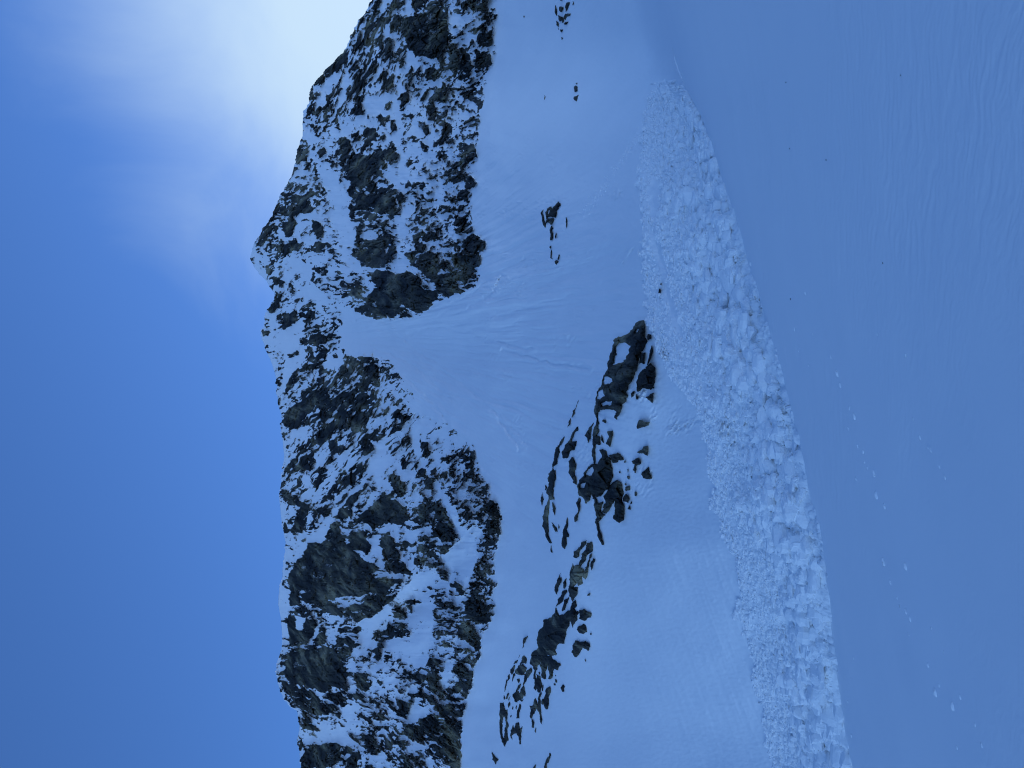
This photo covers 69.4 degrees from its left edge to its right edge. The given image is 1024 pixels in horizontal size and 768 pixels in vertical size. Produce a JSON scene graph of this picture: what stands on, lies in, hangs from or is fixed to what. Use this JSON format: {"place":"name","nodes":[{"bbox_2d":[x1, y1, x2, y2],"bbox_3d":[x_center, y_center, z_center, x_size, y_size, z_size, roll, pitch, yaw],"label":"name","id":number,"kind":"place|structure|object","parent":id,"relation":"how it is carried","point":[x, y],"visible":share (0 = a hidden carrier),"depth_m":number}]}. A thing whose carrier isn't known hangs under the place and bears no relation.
{"place":"outdoors","nodes":[
{"label":"outdoors","id":0,"kind":"place"},
{"bbox_2d":[0,0,371,767],"label":"sky","id":1,"kind":"structure","parent":0,"point":[147,147]},
{"bbox_2d":[250,0,504,342],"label":"mountain","id":2,"kind":"structure","parent":0,"point":[376,215],"depth_m":171.32},
{"bbox_2d":[261,336,510,767],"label":"mountain","id":3,"kind":"structure","parent":0,"point":[395,519],"depth_m":183.43},
{"bbox_2d":[351,0,771,767],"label":"snow slope","id":4,"kind":"structure","parent":0,"point":[505,366],"depth_m":62.14},
{"bbox_2d":[492,752,498,763],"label":"rock","id":5,"kind":"object","parent":4,"relation":"on","point":[495,759],"visible":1,"depth_m":117.77},
{"bbox_2d":[499,702,508,745],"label":"rock outcrop","id":6,"kind":"object","parent":4,"relation":"on","point":[502,714],"visible":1,"depth_m":110.53},
{"bbox_2d":[510,722,522,743],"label":"rock outcrop","id":7,"kind":"object","parent":4,"relation":"on","point":[517,729],"visible":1,"depth_m":103.96},
{"bbox_2d":[504,636,531,717],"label":"rock outcrop","id":8,"kind":"object","parent":4,"relation":"on","point":[519,670],"visible":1,"depth_m":96.70},
{"bbox_2d":[544,753,550,767],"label":"rock","id":9,"kind":"object","parent":4,"relation":"on","point":[547,760],"visible":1,"depth_m":92.55},
{"bbox_2d":[541,202,560,264],"bbox_3d":[2.811,-12.801,60.042,4.299,3.556,8.839,70,-154,-48],"label":"rock outcrop","id":10,"kind":"object","parent":4,"relation":"on","point":[553,212],"visible":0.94,"depth_m":59.20},
{"bbox_2d":[530,608,578,732],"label":"rock outcrop","id":11,"kind":"object","parent":4,"relation":"on","point":[552,634],"visible":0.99,"depth_m":78.95},
{"bbox_2d":[554,573,561,594],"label":"rock","id":12,"kind":"object","parent":4,"relation":"on","point":[559,580],"visible":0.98,"depth_m":66.86},
{"bbox_2d":[540,400,578,551],"bbox_3d":[3.655,7.768,61.175,21.548,7.601,5.701,69,-153,-50],"label":"rock outcrop","id":13,"kind":"object","parent":4,"relation":"on","point":[551,481],"visible":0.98,"depth_m":64.33},
{"bbox_2d":[555,0,573,38],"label":"rock outcrop","id":14,"kind":"object","parent":4,"relation":"on","point":[560,18],"visible":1,"depth_m":88.10},
{"bbox_2d":[561,519,568,548],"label":"rock outcrop","id":15,"kind":"object","parent":4,"relation":"on","point":[564,537],"visible":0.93,"depth_m":60.94},
{"bbox_2d":[556,578,577,610],"bbox_3d":[4.836,19.452,66.712,10.985,4.544,2.403,65,-150,-54],"label":"rock outcrop","id":16,"kind":"object","parent":4,"relation":"on","point":[573,592],"visible":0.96,"depth_m":64.40},
{"bbox_2d":[562,426,578,457],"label":"rock outcrop","id":17,"kind":"object","parent":4,"relation":"on","point":[570,445],"visible":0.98,"depth_m":55.78},
{"bbox_2d":[568,457,576,484],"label":"rock outcrop","id":18,"kind":"object","parent":4,"relation":"on","point":[572,467],"visible":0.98,"depth_m":56.06},
{"bbox_2d":[574,498,580,521],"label":"rock outcrop","id":19,"kind":"object","parent":4,"relation":"on","point":[578,506],"visible":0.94,"depth_m":56.23},
{"bbox_2d":[572,640,589,656],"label":"rock","id":20,"kind":"object","parent":4,"relation":"on","point":[577,647],"visible":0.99,"depth_m":67.49},
{"bbox_2d":[569,541,594,587],"bbox_3d":[5.434,14.703,59.896,10.892,4.109,2.347,65,-150,-54],"label":"rock outcrop","id":21,"kind":"object","parent":4,"relation":"on","point":[577,573],"visible":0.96,"depth_m":58.60},
{"bbox_2d":[577,624,586,633],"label":"rock","id":22,"kind":"object","parent":4,"relation":"on","point":[581,629],"visible":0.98,"depth_m":64.54},
{"bbox_2d":[579,609,591,620],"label":"rock","id":23,"kind":"object","parent":4,"relation":"on","point":[584,614],"visible":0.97,"depth_m":62.28},
{"bbox_2d":[585,423,593,442],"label":"rock","id":24,"kind":"object","parent":4,"relation":"on","point":[588,434],"visible":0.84,"depth_m":49.42},
{"bbox_2d":[577,449,612,503],"bbox_3d":[5.559,6.573,51.426,11.253,4.540,2.568,52,-139,-64],"label":"rock outcrop","id":25,"kind":"object","parent":4,"relation":"on","point":[598,481],"visible":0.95,"depth_m":49.54},
{"bbox_2d":[592,436,599,463],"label":"rock outcrop","id":26,"kind":"object","parent":4,"relation":"on","point":[596,440],"visible":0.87,"depth_m":48.41},
{"bbox_2d":[592,496,604,544],"bbox_3d":[6.231,9.834,52.680,2.662,1.524,5.196,-60,-34,-59],"label":"rock outcrop","id":27,"kind":"object","parent":4,"relation":"on","point":[600,515],"visible":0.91,"depth_m":51.80},
{"bbox_2d":[601,419,612,446],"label":"rock outcrop","id":28,"kind":"object","parent":4,"relation":"on","point":[609,439],"visible":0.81,"depth_m":44.70},
{"bbox_2d":[602,480,624,522],"bbox_3d":[6.524,7.923,48.920,7.281,2.547,2.529,50,-137,-64],"label":"rock outcrop","id":29,"kind":"object","parent":4,"relation":"on","point":[614,492],"visible":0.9,"depth_m":47.20},
{"bbox_2d":[609,453,623,462],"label":"rock","id":30,"kind":"object","parent":4,"relation":"on","point":[616,457],"visible":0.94,"depth_m":44.72},
{"bbox_2d":[592,320,647,437],"bbox_3d":[6.141,-0.254,43.756,13.375,5.158,5.059,44,-132,-67],"label":"rock outcrop","id":31,"kind":"object","parent":4,"relation":"on","point":[621,375],"visible":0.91,"depth_m":40.61},
{"bbox_2d":[623,494,629,502],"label":"rock","id":32,"kind":"object","parent":4,"relation":"on","point":[626,498],"visible":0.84,"depth_m":45.40},
{"bbox_2d":[632,458,640,472],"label":"rock","id":33,"kind":"object","parent":4,"relation":"on","point":[636,461],"visible":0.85,"depth_m":41.78},
{"bbox_2d":[637,446,647,455],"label":"rock","id":34,"kind":"object","parent":4,"relation":"on","point":[644,450],"visible":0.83,"depth_m":39.94},
{"bbox_2d":[637,420,649,428],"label":"rock","id":35,"kind":"object","parent":4,"relation":"on","point":[640,423],"visible":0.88,"depth_m":38.88},
{"bbox_2d":[636,363,654,391],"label":"rock outcrop","id":36,"kind":"object","parent":4,"relation":"on","point":[645,379],"visible":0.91,"depth_m":36.68},
{"bbox_2d":[639,334,652,364],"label":"rock outcrop","id":37,"kind":"object","parent":4,"relation":"on","point":[642,358],"visible":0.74,"depth_m":37.08},
{"bbox_2d":[641,467,651,478],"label":"rock","id":38,"kind":"object","parent":4,"relation":"on","point":[645,474],"visible":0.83,"depth_m":40.85},
{"bbox_2d":[646,393,652,402],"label":"rock","id":39,"kind":"object","parent":4,"relation":"on","point":[650,397],"visible":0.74,"depth_m":36.76},
{"bbox_2d":[579,79,851,767],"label":"avalanche debris","id":40,"kind":"object","parent":4,"relation":"on","point":[760,504],"visible":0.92,"depth_m":30.84},
{"bbox_2d":[796,658,807,673],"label":"snow block","id":41,"kind":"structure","parent":40,"relation":"on","point":[800,665],"depth_m":30.11},
{"bbox_2d":[807,684,827,715],"bbox_3d":[12.754,13.121,30.773,1.495,0.867,2.027,-3,-81,-79],"label":"snow block","id":42,"kind":"object","parent":40,"relation":"on","point":[817,699],"depth_m":30.52},
{"bbox_2d":[661,0,1023,767],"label":"snow ground","id":43,"kind":"structure","parent":0,"point":[883,196],"depth_m":9.36}
]}

